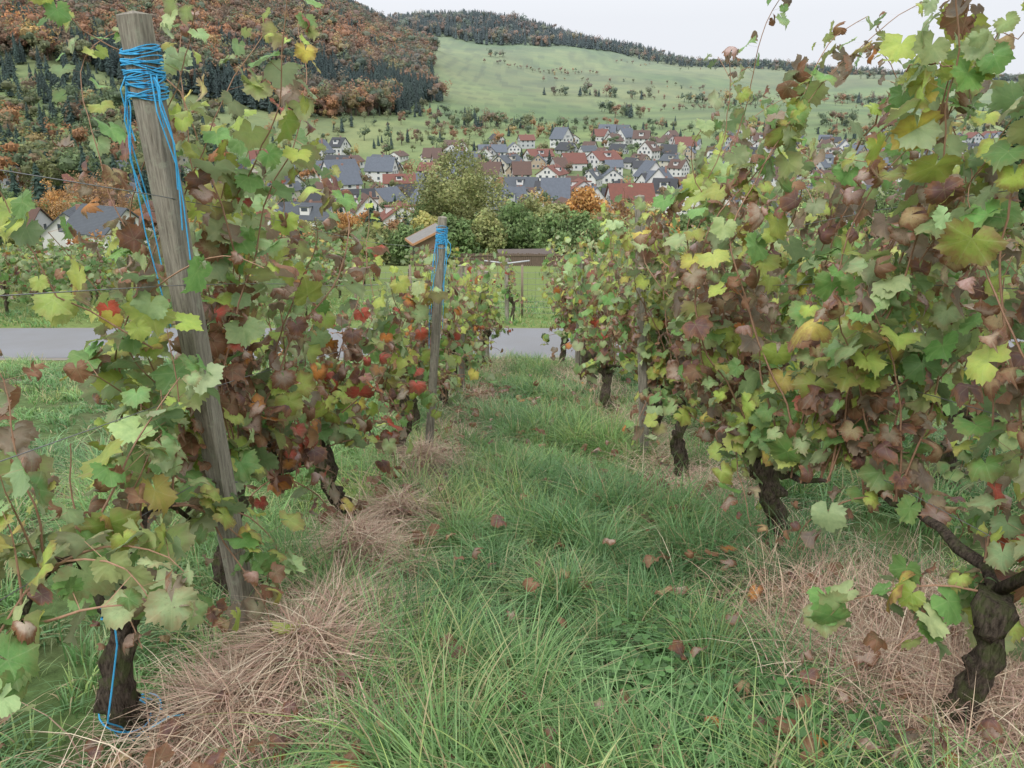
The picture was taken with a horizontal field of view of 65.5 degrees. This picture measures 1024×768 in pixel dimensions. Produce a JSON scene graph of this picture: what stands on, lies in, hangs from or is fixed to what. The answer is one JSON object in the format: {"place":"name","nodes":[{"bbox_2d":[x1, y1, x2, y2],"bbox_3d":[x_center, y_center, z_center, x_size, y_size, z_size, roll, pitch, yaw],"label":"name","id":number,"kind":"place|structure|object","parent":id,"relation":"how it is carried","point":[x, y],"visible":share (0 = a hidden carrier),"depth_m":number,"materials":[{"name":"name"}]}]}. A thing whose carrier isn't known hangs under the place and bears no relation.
{"place":"outdoors","nodes":[
{"label":"outdoors","id":0,"kind":"place"},
{"bbox_2d":[458,265,464,390],"bbox_3d":[-0.672,-0.611,10.574,0.118,1.964,0.095,0,19,0],"label":"trellis post","id":1,"kind":"object","parent":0,"point":[462,338],"visible":0.29,"depth_m":10.63,"materials":[{"name":"wood"}]},
{"bbox_2d":[0,22,1023,767],"bbox_3d":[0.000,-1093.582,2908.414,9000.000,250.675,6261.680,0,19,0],"label":"ground","id":2,"kind":"structure","parent":0,"point":[470,74],"depth_m":525.21,"materials":[{"name":"plant"}]},
{"bbox_2d":[0,207,53,243],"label":"house","id":3,"kind":"structure","parent":2,"relation":"on","point":[43,217],"depth_m":162.01,"materials":[{"name":"grey paint"}]},
{"bbox_2d":[35,179,75,219],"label":"deciduous tree","id":4,"kind":"object","parent":2,"relation":"on","point":[55,197],"visible":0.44,"depth_m":190.43,"materials":[{"name":"orange plant"}]},
{"bbox_2d":[41,204,79,254],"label":"house","id":5,"kind":"structure","parent":2,"relation":"on","point":[54,225],"depth_m":129.35,"materials":[{"name":"white paint"}]},
{"bbox_2d":[44,169,142,217],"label":"deciduous tree","id":6,"kind":"object","parent":2,"relation":"on","point":[90,198],"visible":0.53,"depth_m":178.97,"materials":[{"name":"orange plant"}]},
{"bbox_2d":[58,201,157,256],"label":"house","id":7,"kind":"structure","parent":2,"relation":"on","point":[77,220],"depth_m":118.10,"materials":[{"name":"white paint"}]},
{"bbox_2d":[0,0,227,199],"bbox_3d":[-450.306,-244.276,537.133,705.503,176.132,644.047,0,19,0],"label":"valley woods","id":8,"kind":"object","parent":2,"relation":"on","point":[43,152],"visible":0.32,"depth_m":385.82,"materials":[{"name":"orange plant"}]},
{"bbox_2d":[0,311,306,767],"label":"grapevine","id":9,"kind":"object","parent":2,"relation":"on","point":[111,581],"visible":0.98,"depth_m":2.24,"materials":[{"name":"green plant"}]},
{"bbox_2d":[98,608,183,739],"bbox_3d":[-1.244,0.934,2.593,0.216,0.541,0.275,-16,24,-38],"label":"blue twine","id":10,"kind":"object","parent":9,"relation":"attached to","point":[108,722],"visible":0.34,"depth_m":2.59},
{"bbox_2d":[116,10,260,633],"bbox_3d":[-1.176,0.059,3.018,0.209,2.679,0.220,0,19,0],"label":"trellis post","id":11,"kind":"object","parent":2,"relation":"on","point":[144,77],"visible":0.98,"depth_m":2.75,"materials":[{"name":"wood"}]},
{"bbox_2d":[27,0,365,656],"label":"grapevine","id":12,"kind":"object","parent":2,"relation":"on","point":[247,193],"visible":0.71,"depth_m":3.11,"materials":[{"name":"green plant"}]},
{"bbox_2d":[0,189,152,347],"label":"grapevine shoot","id":13,"kind":"object","parent":12,"relation":"attached to","point":[54,309],"visible":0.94,"depth_m":2.37,"materials":[{"name":"plant"}]},
{"bbox_2d":[6,0,239,250],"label":"grapevine shoot","id":14,"kind":"object","parent":12,"relation":"attached to","point":[61,14],"visible":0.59,"depth_m":2.88,"materials":[{"name":"plant"}]},
{"bbox_2d":[6,143,409,224],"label":"conifer trees","id":15,"kind":"object","parent":2,"relation":"on","point":[38,187],"visible":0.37,"depth_m":229.23,"materials":[{"name":"green plant"}]},
{"bbox_2d":[0,0,452,117],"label":"forest hill trees","id":16,"kind":"object","parent":2,"relation":"on","point":[378,61],"visible":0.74,"depth_m":633.13,"materials":[{"name":"orange plant"}]},
{"bbox_2d":[184,180,413,543],"bbox_3d":[-1.127,0.033,4.430,0.967,2.354,2.248,3,19,9],"label":"grapevine","id":17,"kind":"object","parent":2,"relation":"on","point":[341,424],"visible":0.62,"depth_m":4.58,"materials":[{"name":"green plant"}]},
{"bbox_2d":[282,200,337,225],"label":"house","id":18,"kind":"structure","parent":2,"relation":"on","point":[309,211],"depth_m":209.29,"materials":[{"name":"white paint"}]},
{"bbox_2d":[318,157,361,181],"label":"house","id":19,"kind":"structure","parent":2,"relation":"on","point":[329,163],"depth_m":324.03,"materials":[{"name":"white paint"}]},
{"bbox_2d":[329,136,351,154],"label":"house","id":20,"kind":"structure","parent":2,"relation":"on","point":[337,144],"depth_m":440.36,"materials":[{"name":"white paint"}]},
{"bbox_2d":[328,163,362,188],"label":"house","id":21,"kind":"structure","parent":2,"relation":"on","point":[350,177],"depth_m":297.00,"materials":[{"name":"white paint"}]},
{"bbox_2d":[334,210,361,230],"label":"deciduous tree","id":22,"kind":"object","parent":2,"relation":"on","point":[343,223],"visible":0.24,"depth_m":147.39,"materials":[{"name":"orange plant"}]},
{"bbox_2d":[350,192,383,216],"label":"house","id":23,"kind":"structure","parent":2,"relation":"on","point":[363,201],"depth_m":220.59,"materials":[{"name":"white paint"}]},
{"bbox_2d":[365,221,392,263],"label":"deciduous tree","id":24,"kind":"object","parent":2,"relation":"on","point":[385,257],"visible":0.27,"depth_m":94.56,"materials":[{"name":"green plant"}]},
{"bbox_2d":[363,155,399,181],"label":"house","id":25,"kind":"structure","parent":2,"relation":"on","point":[375,168],"depth_m":351.44,"materials":[{"name":"white paint"}]},
{"bbox_2d":[375,185,405,209],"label":"house","id":26,"kind":"structure","parent":2,"relation":"on","point":[384,193],"depth_m":255.59,"materials":[{"name":"tile"}]},
{"bbox_2d":[380,200,415,226],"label":"house","id":27,"kind":"structure","parent":2,"relation":"on","point":[387,213],"depth_m":192.25,"materials":[{"name":"white paint"}]},
{"bbox_2d":[382,172,415,186],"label":"house","id":28,"kind":"structure","parent":2,"relation":"on","point":[387,178],"depth_m":306.68,"materials":[{"name":"white paint"}]},
{"bbox_2d":[345,226,462,463],"bbox_3d":[-0.871,-0.141,6.082,0.904,2.070,1.900,0,19,0],"label":"grapevine","id":29,"kind":"object","parent":2,"relation":"on","point":[401,394],"visible":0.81,"depth_m":5.83,"materials":[{"name":"green plant"}]},
{"bbox_2d":[386,222,426,264],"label":"deciduous tree","id":30,"kind":"object","parent":2,"relation":"on","point":[396,249],"visible":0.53,"depth_m":86.29,"materials":[{"name":"green plant"}]},
{"bbox_2d":[363,244,458,434],"bbox_3d":[-0.929,-0.352,7.752,0.879,1.977,2.000,0,19,0],"label":"grapevine","id":31,"kind":"object","parent":2,"relation":"on","point":[450,359],"visible":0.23,"depth_m":7.62,"materials":[{"name":"green plant"}]},
{"bbox_2d":[405,223,437,265],"bbox_3d":[-6.351,-9.310,58.109,2.350,4.421,2.800,-6,20,-17],"label":"wooden hut","id":32,"kind":"object","parent":2,"relation":"on","point":[424,237],"visible":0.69,"depth_m":56.96,"materials":[{"name":"brown wood"}]},
{"bbox_2d":[408,210,452,263],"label":"deciduous tree","id":33,"kind":"object","parent":2,"relation":"on","point":[422,219],"visible":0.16,"depth_m":90.22,"materials":[{"name":"yellow plant"}]},
{"bbox_2d":[425,216,450,452],"bbox_3d":[-0.610,-0.184,6.275,0.285,2.242,0.138,-4,19,-13],"label":"trellis post","id":34,"kind":"object","parent":2,"relation":"on","point":[441,236],"visible":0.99,"depth_m":6.14,"materials":[{"name":"wood"}]},
{"bbox_2d":[388,138,518,221],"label":"deciduous tree","id":35,"kind":"object","parent":2,"relation":"on","point":[465,194],"visible":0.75,"depth_m":107.70,"materials":[{"name":"green plant"}]},
{"bbox_2d":[436,213,483,264],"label":"deciduous tree","id":36,"kind":"object","parent":2,"relation":"on","point":[461,236],"visible":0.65,"depth_m":80.12,"materials":[{"name":"green plant"}]},
{"bbox_2d":[424,265,502,409],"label":"grapevine","id":37,"kind":"object","parent":2,"relation":"on","point":[453,314],"visible":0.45,"depth_m":8.72,"materials":[{"name":"green plant"}]},
{"bbox_2d":[427,251,502,393],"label":"grapevine","id":38,"kind":"object","parent":2,"relation":"on","point":[482,307],"visible":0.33,"depth_m":10.19,"materials":[{"name":"green plant"}]},
{"bbox_2d":[0,223,935,315],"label":"vineyard rows","id":39,"kind":"object","parent":2,"relation":"on","point":[22,268],"visible":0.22,"depth_m":22.72,"materials":[{"name":"green plant"}]},
{"bbox_2d":[447,248,498,377],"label":"grapevine","id":40,"kind":"object","parent":2,"relation":"on","point":[474,338],"visible":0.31,"depth_m":11.55,"materials":[{"name":"green plant"}]},
{"bbox_2d":[456,250,512,368],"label":"grapevine","id":41,"kind":"object","parent":2,"relation":"on","point":[488,313],"visible":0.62,"depth_m":13.33,"materials":[{"name":"green plant"}]},
{"bbox_2d":[464,207,508,262],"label":"deciduous tree","id":42,"kind":"object","parent":2,"relation":"on","point":[482,232],"visible":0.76,"depth_m":81.57,"materials":[{"name":"green plant"}]},
{"bbox_2d":[475,160,504,182],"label":"house","id":43,"kind":"structure","parent":2,"relation":"on","point":[489,164],"depth_m":352.93,"materials":[{"name":"beige paint"}]},
{"bbox_2d":[477,143,507,154],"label":"house","id":44,"kind":"structure","parent":2,"relation":"on","point":[501,149],"depth_m":451.07,"materials":[{"name":"white paint"}]},
{"bbox_2d":[352,265,634,315],"bbox_3d":[0.259,-2.321,20.344,8.588,1.452,0.068,0,19,0],"label":"wire fence","id":45,"kind":"object","parent":2,"relation":"on","point":[521,284],"visible":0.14,"depth_m":20.27,"materials":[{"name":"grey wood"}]},
{"bbox_2d":[479,184,528,211],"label":"house","id":46,"kind":"structure","parent":2,"relation":"on","point":[517,191],"depth_m":219.45,"materials":[{"name":"tile"}]},
{"bbox_2d":[0,44,1009,238],"bbox_3d":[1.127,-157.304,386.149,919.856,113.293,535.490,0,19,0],"label":"village trees","id":47,"kind":"object","parent":2,"relation":"on","point":[213,104],"visible":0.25,"depth_m":487.68,"materials":[{"name":"green plant"}]},
{"bbox_2d":[492,153,523,174],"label":"house","id":48,"kind":"structure","parent":2,"relation":"on","point":[506,160],"depth_m":383.99,"materials":[{"name":"beige paint"}]},
{"bbox_2d":[472,197,545,263],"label":"deciduous tree","id":49,"kind":"object","parent":2,"relation":"on","point":[515,218],"visible":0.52,"depth_m":83.60,"materials":[{"name":"green plant"}]},
{"bbox_2d":[0,219,1022,265],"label":"hedge bushes","id":50,"kind":"object","parent":2,"relation":"on","point":[334,237],"visible":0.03,"depth_m":92.40,"materials":[{"name":"green plant"}]},
{"bbox_2d":[0,294,1023,767],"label":"grass","id":51,"kind":"structure","parent":2,"relation":"on","point":[578,520],"depth_m":3.68,"materials":[{"name":"green plant"}]},
{"bbox_2d":[0,374,1023,767],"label":"fallen leaves","id":52,"kind":"object","parent":51,"relation":"on","point":[988,726],"visible":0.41,"depth_m":2.91,"materials":[{"name":"brown plant"}]},
{"bbox_2d":[0,170,1023,600],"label":"trellis wires","id":53,"kind":"object","parent":2,"relation":"on","point":[416,324],"visible":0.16,"depth_m":2.56,"materials":[{"name":"metal"}]},
{"bbox_2d":[2,352,1023,767],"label":"dry grass","id":54,"kind":"structure","parent":2,"relation":"on","point":[244,690],"depth_m":2.86,"materials":[{"name":"beige plant"}]},
{"bbox_2d":[498,264,527,320],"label":"grapevine","id":55,"kind":"object","parent":2,"relation":"on","point":[509,295],"visible":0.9,"depth_m":19.46,"materials":[{"name":"green plant"}]},
{"bbox_2d":[496,192,541,227],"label":"deciduous tree","id":56,"kind":"object","parent":2,"relation":"on","point":[530,204],"visible":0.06,"depth_m":92.66,"materials":[{"name":"green plant"}]},
{"bbox_2d":[503,175,538,186],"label":"house","id":57,"kind":"structure","parent":2,"relation":"on","point":[521,180],"depth_m":312.99,"materials":[{"name":"white paint"}]},
{"bbox_2d":[511,160,531,176],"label":"house","id":58,"kind":"structure","parent":2,"relation":"on","point":[520,168],"depth_m":347.79,"materials":[{"name":"white paint"}]},
{"bbox_2d":[383,8,664,53],"bbox_3d":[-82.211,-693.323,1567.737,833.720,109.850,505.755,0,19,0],"label":"ridge forest","id":59,"kind":"object","parent":2,"relation":"on","point":[438,23],"visible":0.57,"depth_m":1435.01,"materials":[{"name":"green plant"}]},
{"bbox_2d":[497,248,553,265],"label":"garden shed","id":60,"kind":"structure","parent":2,"relation":"on","point":[534,251],"depth_m":65.97,"materials":[{"name":"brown wood"}]},
{"bbox_2d":[453,253,598,267],"bbox_3d":[1.186,-9.256,60.239,11.200,1.353,0.080,0,19,0],"label":"board fence","id":61,"kind":"object","parent":2,"relation":"on","point":[536,259],"visible":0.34,"depth_m":60.17,"materials":[{"name":"brown wood"}]},
{"bbox_2d":[517,133,535,148],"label":"house","id":62,"kind":"structure","parent":2,"relation":"on","point":[525,141],"depth_m":495.58,"materials":[{"name":"grey paint"}]},
{"bbox_2d":[136,529,921,767],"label":"weeds","id":63,"kind":"object","parent":2,"relation":"on","point":[781,680],"visible":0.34,"depth_m":2.71,"materials":[{"name":"green plant"}]},
{"bbox_2d":[522,147,554,165],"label":"house","id":64,"kind":"structure","parent":2,"relation":"on","point":[537,151],"depth_m":428.55,"materials":[{"name":"white paint"}]},
{"bbox_2d":[535,164,569,180],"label":"house","id":65,"kind":"structure","parent":2,"relation":"on","point":[552,171],"depth_m":342.33,"materials":[{"name":"white paint"}]},
{"bbox_2d":[540,175,570,206],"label":"house","id":66,"kind":"structure","parent":2,"relation":"on","point":[558,187],"depth_m":267.57,"materials":[{"name":"tile"}]},
{"bbox_2d":[533,200,582,245],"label":"deciduous tree","id":67,"kind":"object","parent":2,"relation":"on","point":[559,208],"visible":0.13,"depth_m":89.29,"materials":[{"name":"green plant"}]},
{"bbox_2d":[549,126,573,147],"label":"house","id":68,"kind":"structure","parent":2,"relation":"on","point":[561,134],"depth_m":493.93,"materials":[{"name":"white paint"}]},
{"bbox_2d":[523,209,600,257],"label":"deciduous tree","id":69,"kind":"object","parent":2,"relation":"on","point":[572,230],"visible":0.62,"depth_m":82.41,"materials":[{"name":"green plant"}]},
{"bbox_2d":[554,141,577,154],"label":"house","id":70,"kind":"structure","parent":2,"relation":"on","point":[561,148],"depth_m":469.58,"materials":[{"name":"grey paint"}]},
{"bbox_2d":[560,151,587,170],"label":"house","id":71,"kind":"structure","parent":2,"relation":"on","point":[579,161],"depth_m":409.89,"materials":[{"name":"white paint"}]},
{"bbox_2d":[537,236,613,363],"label":"grapevine","id":72,"kind":"object","parent":2,"relation":"on","point":[561,311],"visible":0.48,"depth_m":13.11,"materials":[{"name":"green plant"}]},
{"bbox_2d":[541,213,622,375],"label":"grapevine","id":73,"kind":"object","parent":2,"relation":"on","point":[575,316],"visible":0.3,"depth_m":12.05,"materials":[{"name":"green plant"}]},
{"bbox_2d":[564,185,616,231],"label":"deciduous tree","id":74,"kind":"object","parent":2,"relation":"on","point":[587,200],"visible":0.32,"depth_m":97.38,"materials":[{"name":"orange plant"}]},
{"bbox_2d":[583,168,603,186],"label":"house","id":75,"kind":"structure","parent":2,"relation":"on","point":[595,176],"depth_m":335.05,"materials":[{"name":"white paint"}]},
{"bbox_2d":[550,210,656,388],"bbox_3d":[1.122,-1.013,10.274,1.323,2.708,2.283,10,21,27],"label":"grapevine","id":76,"kind":"object","parent":2,"relation":"on","point":[576,259],"visible":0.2,"depth_m":9.94,"materials":[{"name":"green plant"}]},
{"bbox_2d":[586,149,622,169],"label":"house","id":77,"kind":"structure","parent":2,"relation":"on","point":[594,158],"depth_m":410.88,"materials":[{"name":"white paint"}]},
{"bbox_2d":[589,209,620,257],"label":"deciduous tree","id":78,"kind":"object","parent":2,"relation":"on","point":[607,217],"visible":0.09,"depth_m":84.95,"materials":[{"name":"green plant"}]},
{"bbox_2d":[601,167,623,183],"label":"house","id":79,"kind":"structure","parent":2,"relation":"on","point":[610,174],"depth_m":352.76,"materials":[{"name":"white paint"}]},
{"bbox_2d":[572,229,657,411],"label":"grapevine","id":80,"kind":"object","parent":2,"relation":"on","point":[605,348],"visible":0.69,"depth_m":8.95,"materials":[{"name":"green plant"}]},
{"bbox_2d":[609,198,634,232],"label":"deciduous tree","id":81,"kind":"object","parent":2,"relation":"on","point":[625,210],"visible":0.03,"depth_m":102.29,"materials":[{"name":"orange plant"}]},
{"bbox_2d":[616,127,632,144],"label":"house","id":82,"kind":"structure","parent":2,"relation":"on","point":[626,134],"depth_m":520.95,"materials":[{"name":"white paint"}]},
{"bbox_2d":[604,180,655,209],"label":"house","id":83,"kind":"structure","parent":2,"relation":"on","point":[614,190],"depth_m":255.93,"materials":[{"name":"tile"}]},
{"bbox_2d":[632,129,650,146],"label":"house","id":84,"kind":"structure","parent":2,"relation":"on","point":[640,137],"depth_m":513.27,"materials":[{"name":"white paint"}]},
{"bbox_2d":[635,195,648,457],"bbox_3d":[1.074,-0.309,6.554,0.256,2.443,0.097,0,19,0],"label":"trellis post","id":85,"kind":"object","parent":2,"relation":"on","point":[642,377],"visible":0.47,"depth_m":6.57,"materials":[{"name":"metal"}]},
{"bbox_2d":[596,184,691,443],"bbox_3d":[1.222,-0.489,7.197,0.895,2.512,2.216,0,19,0],"label":"grapevine","id":86,"kind":"object","parent":2,"relation":"on","point":[620,236],"visible":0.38,"depth_m":7.26,"materials":[{"name":"green plant"}]},
{"bbox_2d":[633,159,660,181],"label":"house","id":87,"kind":"structure","parent":2,"relation":"on","point":[646,166],"depth_m":343.86,"materials":[{"name":"white paint"}]},
{"bbox_2d":[636,140,660,159],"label":"house","id":88,"kind":"structure","parent":2,"relation":"on","point":[651,149],"depth_m":448.45,"materials":[{"name":"white paint"}]},
{"bbox_2d":[652,176,678,195],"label":"house","id":89,"kind":"structure","parent":2,"relation":"on","point":[663,182],"depth_m":286.39,"materials":[{"name":"white paint"}]},
{"bbox_2d":[667,159,690,176],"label":"house","id":90,"kind":"structure","parent":2,"relation":"on","point":[678,168],"depth_m":387.49,"materials":[{"name":"white paint"}]},
{"bbox_2d":[676,208,706,230],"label":"deciduous tree","id":91,"kind":"object","parent":2,"relation":"on","point":[683,221],"visible":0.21,"depth_m":97.43,"materials":[{"name":"green plant"}]},
{"bbox_2d":[617,138,802,486],"bbox_3d":[1.348,-0.364,5.604,1.170,2.654,2.212,0,19,0],"label":"grapevine","id":92,"kind":"object","parent":2,"relation":"on","point":[673,370],"visible":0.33,"depth_m":5.84,"materials":[{"name":"green plant"}]},
{"bbox_2d":[428,48,1010,131],"bbox_3d":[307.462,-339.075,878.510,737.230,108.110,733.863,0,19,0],"label":"hedgerow trees","id":93,"kind":"object","parent":2,"relation":"on","point":[626,109],"visible":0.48,"depth_m":744.96,"materials":[{"name":"green plant"}]},
{"bbox_2d":[483,58,1016,117],"bbox_3d":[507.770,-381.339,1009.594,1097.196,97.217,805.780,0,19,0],"label":"orchard trees","id":94,"kind":"object","parent":2,"relation":"on","point":[755,105],"visible":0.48,"depth_m":1005.92,"materials":[{"name":"green plant"}]},
{"bbox_2d":[594,40,1019,81],"bbox_3d":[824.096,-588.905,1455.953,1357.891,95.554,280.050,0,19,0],"label":"ridge trees","id":95,"kind":"object","parent":2,"relation":"on","point":[786,66],"visible":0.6,"depth_m":1424.22,"materials":[{"name":"green plant"}]},
{"bbox_2d":[787,180,835,231],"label":"deciduous tree","id":96,"kind":"object","parent":2,"relation":"on","point":[806,197],"visible":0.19,"depth_m":126.77,"materials":[{"name":"green plant"}]},
{"bbox_2d":[765,174,862,368],"bbox_3d":[3.374,-0.942,9.208,1.051,2.786,3.336,0,19,0],"label":"grapevine","id":97,"kind":"object","parent":2,"relation":"on","point":[810,235],"visible":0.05,"depth_m":9.19,"materials":[{"name":"green plant"}]},
{"bbox_2d":[625,0,1023,559],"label":"grapevine","id":98,"kind":"object","parent":2,"relation":"on","point":[784,430],"visible":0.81,"depth_m":3.53,"materials":[{"name":"green plant"}]},
{"bbox_2d":[839,2,1023,161],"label":"grapevine shoot","id":99,"kind":"object","parent":98,"relation":"attached to","point":[989,66],"visible":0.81,"depth_m":2.40,"materials":[{"name":"plant"}]},
{"bbox_2d":[788,216,926,438],"bbox_3d":[3.318,-0.635,7.583,1.029,2.635,2.144,0,19,0],"label":"grapevine","id":100,"kind":"object","parent":2,"relation":"on","point":[813,242],"visible":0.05,"depth_m":8.09,"materials":[{"name":"green plant"}]},
{"bbox_2d":[853,179,904,239],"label":"deciduous tree","id":101,"kind":"object","parent":2,"relation":"on","point":[890,191],"visible":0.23,"depth_m":116.21,"materials":[{"name":"green plant"}]},
{"bbox_2d":[775,74,1023,734],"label":"grapevine","id":102,"kind":"object","parent":2,"relation":"on","point":[984,606],"visible":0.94,"depth_m":2.57,"materials":[{"name":"green plant"}]},
{"bbox_2d":[888,126,1023,490],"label":"grapevine","id":103,"kind":"object","parent":2,"relation":"on","point":[946,463],"visible":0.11,"depth_m":5.80,"materials":[{"name":"green plant"}]},
{"bbox_2d":[998,238,1023,451],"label":"grapevine","id":104,"kind":"object","parent":2,"relation":"on","point":[1011,443],"visible":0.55,"depth_m":4.84,"materials":[{"name":"green plant"}]},
{"bbox_2d":[998,116,1023,274],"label":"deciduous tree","id":105,"kind":"object","parent":2,"relation":"on","point":[1021,195],"visible":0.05,"depth_m":56.91,"materials":[{"name":"green plant"}]},
{"bbox_2d":[0,328,1023,357],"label":"road","id":106,"kind":"structure","parent":0,"point":[55,342],"depth_m":16.89,"materials":[{"name":"asphalt"}]},
{"bbox_2d":[354,0,1023,77],"label":"sky","id":107,"kind":"structure","parent":0,"point":[695,28],"materials":[{"name":"white"}]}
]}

